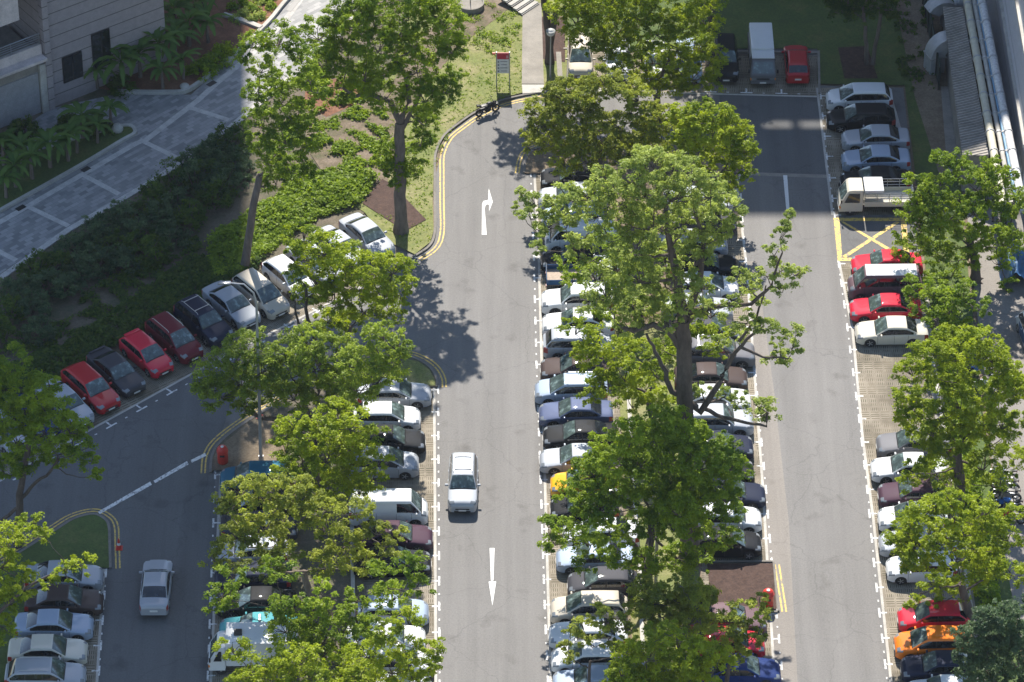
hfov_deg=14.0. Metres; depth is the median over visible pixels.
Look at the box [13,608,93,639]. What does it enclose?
parked sedan
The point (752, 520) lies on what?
parked hatchback
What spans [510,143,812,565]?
tree
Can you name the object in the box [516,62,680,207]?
tree
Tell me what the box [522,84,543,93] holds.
footpath ramp
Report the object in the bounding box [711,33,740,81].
parked suv
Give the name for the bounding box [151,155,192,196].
shrub
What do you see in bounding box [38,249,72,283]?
shrub
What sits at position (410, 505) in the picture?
parked panel van
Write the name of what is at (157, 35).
banana plant
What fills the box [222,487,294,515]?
parked sedan
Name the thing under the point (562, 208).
parked hatchback
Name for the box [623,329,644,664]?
drain edge
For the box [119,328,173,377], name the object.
parked hatchback
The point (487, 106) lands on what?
motorcycle
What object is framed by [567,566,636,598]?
parked hatchback
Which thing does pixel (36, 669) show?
parked station wagon
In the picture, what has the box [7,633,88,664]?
parked sedan
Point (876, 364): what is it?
bay paving
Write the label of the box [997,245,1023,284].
tarpaulin
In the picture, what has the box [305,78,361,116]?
red earth
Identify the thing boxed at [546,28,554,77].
garden lamp
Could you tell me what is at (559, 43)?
mulch bed
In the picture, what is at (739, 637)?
tree
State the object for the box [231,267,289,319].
parked minivan
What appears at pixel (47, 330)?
shrub
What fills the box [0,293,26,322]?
shrub
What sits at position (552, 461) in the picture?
parked sedan
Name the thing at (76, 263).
shrub
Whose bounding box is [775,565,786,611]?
yellow line
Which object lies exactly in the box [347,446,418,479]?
parked minivan
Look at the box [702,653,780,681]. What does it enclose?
parked sedan
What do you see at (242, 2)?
bedding plant
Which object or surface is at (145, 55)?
banana plant
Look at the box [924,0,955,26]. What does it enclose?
exhaust duct
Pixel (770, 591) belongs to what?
litter bin
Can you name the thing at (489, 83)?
grass
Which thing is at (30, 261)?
shrub
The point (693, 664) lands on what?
tree
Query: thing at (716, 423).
parked suv
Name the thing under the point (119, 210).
shrub
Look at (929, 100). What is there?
earth strip
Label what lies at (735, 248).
parking area
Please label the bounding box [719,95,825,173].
asphalt patch
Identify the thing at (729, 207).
parked sedan
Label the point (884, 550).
parked sedan
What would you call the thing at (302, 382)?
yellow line
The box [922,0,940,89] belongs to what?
netting fence
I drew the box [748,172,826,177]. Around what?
stop line
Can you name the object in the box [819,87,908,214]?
bay paving
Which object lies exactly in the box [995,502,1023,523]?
motorcycle
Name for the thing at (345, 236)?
parked sedan
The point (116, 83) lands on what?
bush
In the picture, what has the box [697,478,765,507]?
parked sedan
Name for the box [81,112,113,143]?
banana plant
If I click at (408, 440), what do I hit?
parked sedan
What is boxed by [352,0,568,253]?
lawn
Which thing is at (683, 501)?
tree
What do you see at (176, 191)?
shrub
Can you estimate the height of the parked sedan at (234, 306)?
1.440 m
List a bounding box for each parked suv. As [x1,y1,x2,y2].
[173,294,232,346]
[541,282,612,313]
[692,334,755,368]
[693,403,753,435]
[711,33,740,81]
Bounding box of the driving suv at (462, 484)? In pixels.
[445,452,480,511]
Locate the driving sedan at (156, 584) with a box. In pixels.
[139,560,174,614]
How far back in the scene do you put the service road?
269.55 m
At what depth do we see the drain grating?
290.70 m
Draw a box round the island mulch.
[707,563,776,608]
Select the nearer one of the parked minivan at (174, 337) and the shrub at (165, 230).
the parked minivan at (174, 337)
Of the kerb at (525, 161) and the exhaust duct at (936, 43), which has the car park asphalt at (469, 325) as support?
the kerb at (525, 161)
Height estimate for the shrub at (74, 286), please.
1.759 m
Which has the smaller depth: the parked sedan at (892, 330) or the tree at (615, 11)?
the parked sedan at (892, 330)
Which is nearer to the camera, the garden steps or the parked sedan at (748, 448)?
the parked sedan at (748, 448)
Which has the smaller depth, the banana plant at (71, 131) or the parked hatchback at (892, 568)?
the parked hatchback at (892, 568)
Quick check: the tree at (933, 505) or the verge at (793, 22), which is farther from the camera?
the verge at (793, 22)
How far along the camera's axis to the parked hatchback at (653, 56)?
290.98 m
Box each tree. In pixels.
[0,340,104,548]
[0,511,97,649]
[189,319,416,456]
[197,470,409,622]
[201,549,436,679]
[211,604,446,681]
[230,17,332,267]
[265,395,396,535]
[278,217,419,403]
[297,0,470,234]
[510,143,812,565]
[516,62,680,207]
[537,402,755,589]
[541,0,557,64]
[542,0,729,103]
[551,224,687,331]
[554,316,730,442]
[555,601,636,681]
[599,618,738,681]
[621,571,722,668]
[662,95,761,212]
[700,591,773,681]
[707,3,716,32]
[816,0,910,64]
[880,485,1023,625]
[888,322,1023,508]
[889,147,1023,292]
[900,273,992,347]
[947,593,1023,681]
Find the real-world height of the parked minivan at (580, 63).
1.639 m
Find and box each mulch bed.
[363,179,425,227]
[542,16,564,61]
[838,46,877,77]
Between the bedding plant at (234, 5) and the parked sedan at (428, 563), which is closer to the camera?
the parked sedan at (428, 563)
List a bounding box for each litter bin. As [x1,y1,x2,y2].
[216,445,227,464]
[762,588,773,607]
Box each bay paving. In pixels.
[82,587,100,681]
[212,491,286,681]
[364,387,433,681]
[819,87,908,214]
[840,262,960,681]
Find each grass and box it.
[0,515,108,587]
[374,36,522,248]
[399,359,434,384]
[615,325,699,681]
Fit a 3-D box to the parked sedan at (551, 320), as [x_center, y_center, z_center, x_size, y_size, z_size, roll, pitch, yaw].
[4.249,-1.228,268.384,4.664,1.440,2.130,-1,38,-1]
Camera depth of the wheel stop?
287.38 m
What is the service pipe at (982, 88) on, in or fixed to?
on the ground at (910, 153)
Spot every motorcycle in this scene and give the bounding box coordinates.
[475,95,499,116]
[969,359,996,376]
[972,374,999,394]
[988,462,1016,478]
[991,477,1019,488]
[991,486,1021,498]
[995,493,1022,511]
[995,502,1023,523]
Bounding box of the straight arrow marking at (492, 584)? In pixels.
[489,548,495,604]
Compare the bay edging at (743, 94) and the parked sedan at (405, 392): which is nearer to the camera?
the parked sedan at (405, 392)
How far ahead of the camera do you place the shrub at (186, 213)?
276.99 m
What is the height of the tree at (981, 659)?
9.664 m
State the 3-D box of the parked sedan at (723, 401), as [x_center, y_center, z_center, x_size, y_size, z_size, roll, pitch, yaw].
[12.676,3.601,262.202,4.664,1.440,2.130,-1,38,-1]
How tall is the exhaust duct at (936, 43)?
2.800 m
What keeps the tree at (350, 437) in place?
on the island earth at (307, 543)
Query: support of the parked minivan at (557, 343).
on the parking area at (558, 584)
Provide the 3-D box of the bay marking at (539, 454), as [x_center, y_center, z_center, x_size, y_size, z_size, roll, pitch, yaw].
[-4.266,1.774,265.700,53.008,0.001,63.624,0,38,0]
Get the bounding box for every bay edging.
[0,259,412,481]
[96,569,104,681]
[209,471,220,681]
[433,387,436,681]
[533,174,551,681]
[569,90,816,96]
[735,177,774,658]
[816,88,833,214]
[839,262,891,681]
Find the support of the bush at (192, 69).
on the planting bed at (229, 31)
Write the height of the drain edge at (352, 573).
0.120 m
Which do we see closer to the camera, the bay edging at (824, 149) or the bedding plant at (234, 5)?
the bay edging at (824, 149)
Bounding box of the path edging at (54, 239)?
[0,10,355,278]
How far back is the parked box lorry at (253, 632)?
242.34 m
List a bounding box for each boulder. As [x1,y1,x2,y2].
[111,123,122,133]
[180,83,188,88]
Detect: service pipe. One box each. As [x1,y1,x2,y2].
[963,0,1004,221]
[972,0,1012,221]
[977,0,1015,223]
[978,0,1023,221]
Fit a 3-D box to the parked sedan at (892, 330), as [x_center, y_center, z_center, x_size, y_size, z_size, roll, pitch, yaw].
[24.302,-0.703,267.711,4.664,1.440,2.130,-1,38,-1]
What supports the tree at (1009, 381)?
on the verge at (834, 35)
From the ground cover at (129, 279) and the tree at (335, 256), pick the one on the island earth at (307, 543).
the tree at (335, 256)
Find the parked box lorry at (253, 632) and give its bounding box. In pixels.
[208,622,297,674]
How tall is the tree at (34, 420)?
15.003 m
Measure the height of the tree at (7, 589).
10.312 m
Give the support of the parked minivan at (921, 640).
on the bay paving at (876, 364)
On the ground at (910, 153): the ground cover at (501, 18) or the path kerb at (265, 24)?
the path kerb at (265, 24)
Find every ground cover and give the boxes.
[0,235,210,376]
[0,252,265,411]
[204,162,380,276]
[269,86,390,187]
[454,0,521,53]
[623,339,681,570]
[894,6,935,90]
[928,285,1002,612]
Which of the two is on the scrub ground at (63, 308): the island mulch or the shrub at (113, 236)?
the shrub at (113, 236)
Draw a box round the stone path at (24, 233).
[0,0,353,273]
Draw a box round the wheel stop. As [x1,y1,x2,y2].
[893,101,900,126]
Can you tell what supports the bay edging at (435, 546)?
on the car park asphalt at (469, 325)
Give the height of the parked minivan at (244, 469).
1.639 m
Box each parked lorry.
[747,23,778,83]
[837,177,913,215]
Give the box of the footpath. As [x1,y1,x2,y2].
[522,3,543,83]
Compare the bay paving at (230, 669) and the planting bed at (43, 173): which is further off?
the planting bed at (43, 173)
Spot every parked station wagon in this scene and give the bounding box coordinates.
[4,657,86,681]
[60,361,120,413]
[826,103,895,132]
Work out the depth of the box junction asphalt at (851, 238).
277.01 m
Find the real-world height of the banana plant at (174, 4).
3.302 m
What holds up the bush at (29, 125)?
on the garage forecourt
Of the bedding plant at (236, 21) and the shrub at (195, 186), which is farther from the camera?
the bedding plant at (236, 21)
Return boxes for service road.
[965,188,1023,636]
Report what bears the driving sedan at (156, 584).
on the asphalt patch at (170, 516)
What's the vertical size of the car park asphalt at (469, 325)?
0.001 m
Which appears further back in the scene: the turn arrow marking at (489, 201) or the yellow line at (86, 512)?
the turn arrow marking at (489, 201)
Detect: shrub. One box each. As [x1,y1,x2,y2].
[0,273,35,301]
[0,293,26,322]
[0,314,26,354]
[6,285,52,324]
[12,247,51,287]
[20,313,58,347]
[24,266,71,307]
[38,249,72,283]
[48,273,87,298]
[51,229,93,265]
[56,252,103,281]
[71,212,122,253]
[75,240,116,281]
[90,226,135,264]
[92,196,142,236]
[98,243,142,273]
[117,216,155,254]
[121,195,159,223]
[122,227,173,271]
[136,178,173,207]
[137,198,183,234]
[147,217,193,251]
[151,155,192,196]
[159,185,201,221]
[167,197,207,231]
[173,157,211,198]
[175,143,220,178]
[192,157,234,186]
[192,177,239,211]
[197,129,242,161]
[200,161,248,199]
[206,119,252,161]
[211,142,255,181]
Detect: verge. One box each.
[0,560,23,681]
[568,0,816,48]
[817,0,1020,681]
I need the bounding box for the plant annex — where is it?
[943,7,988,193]
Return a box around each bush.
[0,131,27,158]
[7,114,41,140]
[55,113,89,130]
[84,118,117,141]
[106,71,138,99]
[181,57,217,81]
[199,48,234,71]
[207,40,236,62]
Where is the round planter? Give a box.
[456,0,483,13]
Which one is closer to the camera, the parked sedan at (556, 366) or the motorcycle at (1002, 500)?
the motorcycle at (1002, 500)
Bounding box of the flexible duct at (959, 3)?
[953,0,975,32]
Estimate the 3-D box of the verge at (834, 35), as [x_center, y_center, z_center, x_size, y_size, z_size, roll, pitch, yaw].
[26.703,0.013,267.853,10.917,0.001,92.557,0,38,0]
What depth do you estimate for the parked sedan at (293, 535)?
252.30 m
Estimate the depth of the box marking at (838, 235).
277.52 m
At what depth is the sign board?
289.41 m
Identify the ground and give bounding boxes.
[0,0,404,391]
[213,413,286,469]
[302,0,510,199]
[354,31,1023,661]
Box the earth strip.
[896,0,947,172]
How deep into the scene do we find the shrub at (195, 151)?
281.53 m
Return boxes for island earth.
[212,357,435,681]
[524,140,742,653]
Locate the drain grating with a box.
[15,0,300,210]
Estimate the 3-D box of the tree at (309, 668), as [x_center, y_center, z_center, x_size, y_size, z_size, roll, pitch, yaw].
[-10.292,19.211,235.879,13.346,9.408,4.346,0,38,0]
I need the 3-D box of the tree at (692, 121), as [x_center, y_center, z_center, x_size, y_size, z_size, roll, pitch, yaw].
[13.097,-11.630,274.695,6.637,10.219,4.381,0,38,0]
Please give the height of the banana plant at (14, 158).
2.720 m
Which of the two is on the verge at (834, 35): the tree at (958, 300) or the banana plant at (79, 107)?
the tree at (958, 300)
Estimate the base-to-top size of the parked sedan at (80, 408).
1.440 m
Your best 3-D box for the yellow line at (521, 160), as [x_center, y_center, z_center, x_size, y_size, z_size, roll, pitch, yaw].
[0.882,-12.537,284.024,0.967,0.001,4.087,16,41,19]
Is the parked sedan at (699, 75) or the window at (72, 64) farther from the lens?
the parked sedan at (699, 75)
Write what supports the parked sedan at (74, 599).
on the bay paving at (90, 665)
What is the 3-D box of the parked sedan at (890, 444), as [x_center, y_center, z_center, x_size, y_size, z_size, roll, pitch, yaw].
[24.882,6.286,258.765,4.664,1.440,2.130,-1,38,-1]
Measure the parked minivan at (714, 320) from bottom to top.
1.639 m
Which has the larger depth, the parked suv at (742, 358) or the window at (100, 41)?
the window at (100, 41)
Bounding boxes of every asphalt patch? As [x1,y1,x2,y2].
[0,360,242,681]
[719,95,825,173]
[741,176,837,258]
[747,261,797,681]
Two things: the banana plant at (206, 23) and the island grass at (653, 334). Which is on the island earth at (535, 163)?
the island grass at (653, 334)
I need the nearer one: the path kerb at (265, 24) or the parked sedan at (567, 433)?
the parked sedan at (567, 433)
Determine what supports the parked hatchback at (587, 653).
on the parking area at (558, 584)
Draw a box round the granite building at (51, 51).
[0,0,166,128]
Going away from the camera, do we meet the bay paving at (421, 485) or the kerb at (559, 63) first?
the bay paving at (421, 485)
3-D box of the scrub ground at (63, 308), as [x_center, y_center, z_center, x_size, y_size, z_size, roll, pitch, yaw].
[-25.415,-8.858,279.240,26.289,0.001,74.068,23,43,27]
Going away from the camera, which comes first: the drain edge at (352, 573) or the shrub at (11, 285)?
the drain edge at (352, 573)
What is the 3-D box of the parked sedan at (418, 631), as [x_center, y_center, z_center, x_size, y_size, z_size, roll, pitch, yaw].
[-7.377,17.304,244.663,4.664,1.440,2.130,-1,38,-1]
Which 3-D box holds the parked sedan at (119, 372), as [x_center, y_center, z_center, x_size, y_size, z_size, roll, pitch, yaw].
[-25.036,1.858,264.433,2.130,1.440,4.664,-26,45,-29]
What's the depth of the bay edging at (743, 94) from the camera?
289.85 m
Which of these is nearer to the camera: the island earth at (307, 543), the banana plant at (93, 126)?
the island earth at (307, 543)
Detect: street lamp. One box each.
[218,281,263,459]
[609,489,657,583]
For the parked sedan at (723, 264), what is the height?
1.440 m
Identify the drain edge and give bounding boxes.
[350,479,354,667]
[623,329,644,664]
[925,298,977,637]
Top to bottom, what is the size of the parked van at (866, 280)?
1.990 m
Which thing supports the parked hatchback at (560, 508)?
on the parking area at (558, 584)
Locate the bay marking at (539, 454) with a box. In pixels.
[13,88,892,681]
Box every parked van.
[847,264,921,298]
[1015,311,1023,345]
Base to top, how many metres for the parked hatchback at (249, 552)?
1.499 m
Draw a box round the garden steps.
[501,0,538,14]
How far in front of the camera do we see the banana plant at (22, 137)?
281.81 m
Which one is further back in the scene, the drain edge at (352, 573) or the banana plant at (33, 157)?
the banana plant at (33, 157)
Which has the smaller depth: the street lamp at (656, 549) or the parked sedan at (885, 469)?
the street lamp at (656, 549)
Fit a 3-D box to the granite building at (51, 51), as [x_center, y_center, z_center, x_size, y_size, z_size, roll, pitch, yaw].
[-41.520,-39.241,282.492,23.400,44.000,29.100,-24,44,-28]
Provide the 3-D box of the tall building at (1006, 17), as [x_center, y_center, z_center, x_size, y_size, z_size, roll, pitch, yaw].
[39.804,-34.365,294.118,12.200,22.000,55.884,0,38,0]
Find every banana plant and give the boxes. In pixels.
[0,127,27,165]
[0,131,45,159]
[0,149,37,187]
[0,168,24,197]
[4,140,51,179]
[22,126,73,167]
[44,119,87,162]
[56,101,107,138]
[56,118,98,152]
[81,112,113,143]
[84,59,115,89]
[91,45,145,86]
[91,96,129,124]
[109,47,132,59]
[113,35,163,77]
[130,25,183,67]
[142,59,181,88]
[158,15,202,58]
[163,1,174,23]
[164,0,194,23]
[166,7,215,46]
[169,48,202,79]
[176,0,217,16]
[190,0,233,42]
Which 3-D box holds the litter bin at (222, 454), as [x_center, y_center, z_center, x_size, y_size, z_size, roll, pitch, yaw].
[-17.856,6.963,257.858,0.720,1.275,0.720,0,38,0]
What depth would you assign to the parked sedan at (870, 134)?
283.98 m
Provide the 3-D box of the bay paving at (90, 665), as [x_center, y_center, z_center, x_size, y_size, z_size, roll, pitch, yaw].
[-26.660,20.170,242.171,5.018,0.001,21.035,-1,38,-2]
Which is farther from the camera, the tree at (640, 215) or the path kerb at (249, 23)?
the path kerb at (249, 23)
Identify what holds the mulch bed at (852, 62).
on the verge at (834, 35)
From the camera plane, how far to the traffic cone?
251.81 m
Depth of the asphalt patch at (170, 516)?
254.62 m
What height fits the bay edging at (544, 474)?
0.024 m
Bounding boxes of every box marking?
[833,218,908,260]
[843,222,898,256]
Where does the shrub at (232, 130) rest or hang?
on the scrub ground at (63, 308)
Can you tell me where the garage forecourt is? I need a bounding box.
[0,94,189,157]
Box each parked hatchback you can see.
[0,409,24,452]
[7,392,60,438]
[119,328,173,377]
[218,535,287,564]
[261,254,314,300]
[354,401,420,429]
[358,594,428,626]
[541,202,603,226]
[550,467,618,495]
[550,491,618,524]
[551,640,622,671]
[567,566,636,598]
[643,40,665,80]
[683,271,738,299]
[693,626,764,657]
[698,502,761,531]
[700,526,761,559]
[781,45,810,82]
[877,501,947,530]
[885,550,956,584]
[897,600,969,631]
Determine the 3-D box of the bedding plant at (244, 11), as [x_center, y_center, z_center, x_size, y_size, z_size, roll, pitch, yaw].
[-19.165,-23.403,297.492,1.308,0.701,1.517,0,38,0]
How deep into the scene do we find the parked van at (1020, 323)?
267.49 m
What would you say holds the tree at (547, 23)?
on the mulch bed at (559, 43)
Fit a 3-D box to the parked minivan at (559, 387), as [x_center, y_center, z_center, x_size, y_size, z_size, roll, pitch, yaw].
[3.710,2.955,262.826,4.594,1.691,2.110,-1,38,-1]
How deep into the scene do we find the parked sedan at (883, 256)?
272.99 m
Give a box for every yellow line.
[0,508,120,567]
[200,351,446,472]
[418,96,542,260]
[515,145,537,172]
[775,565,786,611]
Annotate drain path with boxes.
[921,288,976,634]
[941,86,956,171]
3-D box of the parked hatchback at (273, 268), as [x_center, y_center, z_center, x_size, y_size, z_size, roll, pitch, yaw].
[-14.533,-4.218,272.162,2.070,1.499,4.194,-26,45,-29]
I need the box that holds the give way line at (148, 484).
[98,453,205,513]
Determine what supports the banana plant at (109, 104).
on the planting bed at (43, 173)
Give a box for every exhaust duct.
[923,30,947,74]
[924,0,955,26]
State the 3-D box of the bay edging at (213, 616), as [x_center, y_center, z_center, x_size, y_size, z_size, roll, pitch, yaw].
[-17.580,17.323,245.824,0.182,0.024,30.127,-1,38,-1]
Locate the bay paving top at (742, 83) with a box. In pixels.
[569,51,817,95]
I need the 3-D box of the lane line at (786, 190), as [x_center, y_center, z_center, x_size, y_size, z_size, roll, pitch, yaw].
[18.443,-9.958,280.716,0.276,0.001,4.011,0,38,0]
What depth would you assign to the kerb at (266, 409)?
261.29 m
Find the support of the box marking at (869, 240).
on the box junction asphalt at (851, 238)
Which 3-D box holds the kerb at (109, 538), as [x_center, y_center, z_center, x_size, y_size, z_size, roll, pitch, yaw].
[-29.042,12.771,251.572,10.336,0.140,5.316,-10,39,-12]
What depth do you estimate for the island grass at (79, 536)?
252.06 m
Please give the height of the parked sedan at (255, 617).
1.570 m
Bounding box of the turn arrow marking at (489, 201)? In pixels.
[482,191,492,234]
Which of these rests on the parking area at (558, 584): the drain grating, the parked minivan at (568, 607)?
the parked minivan at (568, 607)
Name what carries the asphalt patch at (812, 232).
on the car park asphalt at (469, 325)
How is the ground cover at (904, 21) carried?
on the verge at (834, 35)
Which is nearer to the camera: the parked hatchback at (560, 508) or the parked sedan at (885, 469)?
the parked hatchback at (560, 508)
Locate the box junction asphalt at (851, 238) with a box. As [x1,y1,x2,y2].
[833,217,913,261]
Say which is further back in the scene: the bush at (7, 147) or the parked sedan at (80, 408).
the bush at (7, 147)
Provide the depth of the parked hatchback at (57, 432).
259.95 m
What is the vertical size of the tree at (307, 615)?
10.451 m
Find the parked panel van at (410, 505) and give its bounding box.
[349,488,427,525]
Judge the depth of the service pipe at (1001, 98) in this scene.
281.74 m
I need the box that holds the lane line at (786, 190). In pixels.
[783,175,788,209]
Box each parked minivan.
[145,311,202,363]
[220,460,294,491]
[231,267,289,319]
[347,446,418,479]
[357,644,430,677]
[534,372,607,403]
[543,326,614,357]
[550,590,627,622]
[565,35,595,78]
[669,314,740,341]
[825,82,892,109]
[893,625,972,658]
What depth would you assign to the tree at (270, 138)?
265.94 m
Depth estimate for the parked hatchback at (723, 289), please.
270.85 m
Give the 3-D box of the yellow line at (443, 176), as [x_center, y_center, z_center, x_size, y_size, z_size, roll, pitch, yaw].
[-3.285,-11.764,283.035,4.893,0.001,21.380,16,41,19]
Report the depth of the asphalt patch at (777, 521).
254.47 m
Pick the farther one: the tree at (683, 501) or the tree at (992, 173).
the tree at (992, 173)
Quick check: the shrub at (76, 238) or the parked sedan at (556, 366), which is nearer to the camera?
the parked sedan at (556, 366)
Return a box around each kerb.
[0,123,136,212]
[0,513,111,568]
[117,0,289,94]
[209,356,437,472]
[222,12,262,28]
[411,89,565,258]
[523,138,744,173]
[556,47,820,93]
[706,560,779,612]
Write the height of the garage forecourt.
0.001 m
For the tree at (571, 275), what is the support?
on the island earth at (535, 163)
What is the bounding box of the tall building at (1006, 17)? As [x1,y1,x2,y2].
[986,0,1023,212]
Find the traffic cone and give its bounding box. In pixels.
[116,538,122,550]
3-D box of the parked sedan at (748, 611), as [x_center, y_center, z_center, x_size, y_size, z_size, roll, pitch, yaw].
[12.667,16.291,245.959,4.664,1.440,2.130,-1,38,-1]
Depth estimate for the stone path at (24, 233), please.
283.65 m
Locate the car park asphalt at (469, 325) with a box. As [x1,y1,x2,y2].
[201,49,924,681]
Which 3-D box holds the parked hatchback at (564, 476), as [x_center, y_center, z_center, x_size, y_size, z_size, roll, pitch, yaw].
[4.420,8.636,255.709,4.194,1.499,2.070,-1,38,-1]
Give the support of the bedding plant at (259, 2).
on the planting bed at (229, 31)
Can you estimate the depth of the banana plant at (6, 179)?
278.64 m
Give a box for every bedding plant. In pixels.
[226,0,239,11]
[228,13,241,24]
[235,6,249,17]
[237,0,252,7]
[244,2,261,11]
[244,10,257,21]
[250,0,266,5]
[253,7,266,20]
[265,0,277,10]
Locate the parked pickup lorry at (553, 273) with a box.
[545,255,617,287]
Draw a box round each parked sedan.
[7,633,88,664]
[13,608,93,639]
[24,560,103,589]
[24,584,103,615]
[34,380,93,425]
[86,345,145,397]
[201,280,260,328]
[214,561,291,592]
[217,586,295,617]
[219,612,297,630]
[220,510,297,540]
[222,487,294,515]
[285,239,342,284]
[315,225,369,270]
[338,212,395,258]
[346,621,425,647]
[352,424,425,453]
[353,545,431,578]
[356,520,432,550]
[357,378,431,408]
[375,671,427,681]
[538,182,607,208]
[538,397,612,426]
[539,443,614,474]
[540,163,607,187]
[540,352,612,379]
[541,245,606,271]
[542,307,614,334]
[543,419,616,448]
[548,617,627,648]
[552,664,619,681]
[556,542,633,574]
[562,517,639,546]
[603,38,630,80]
[657,229,727,254]
[661,293,732,321]
[663,186,732,210]
[667,251,737,276]
[670,208,736,233]
[674,362,747,389]
[676,38,704,82]
[688,602,766,632]
[692,384,750,410]
[695,430,753,459]
[697,455,754,482]
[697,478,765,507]
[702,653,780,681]
[840,165,910,186]
[841,124,909,150]
[841,144,910,170]
[849,293,921,321]
[850,249,922,274]
[854,316,928,346]
[870,452,946,483]
[876,428,951,456]
[877,477,951,507]
[878,526,956,557]
[900,650,966,681]
[909,674,977,681]
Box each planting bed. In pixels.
[0,127,132,206]
[99,0,282,89]
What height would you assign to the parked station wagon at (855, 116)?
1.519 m
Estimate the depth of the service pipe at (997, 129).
282.92 m
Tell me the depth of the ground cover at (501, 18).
295.52 m
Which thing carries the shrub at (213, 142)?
on the scrub ground at (63, 308)
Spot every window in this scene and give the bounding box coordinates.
[62,50,83,83]
[91,28,110,68]
[213,652,221,661]
[845,194,859,202]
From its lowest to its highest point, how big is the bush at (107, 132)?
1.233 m
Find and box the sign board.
[492,52,509,85]

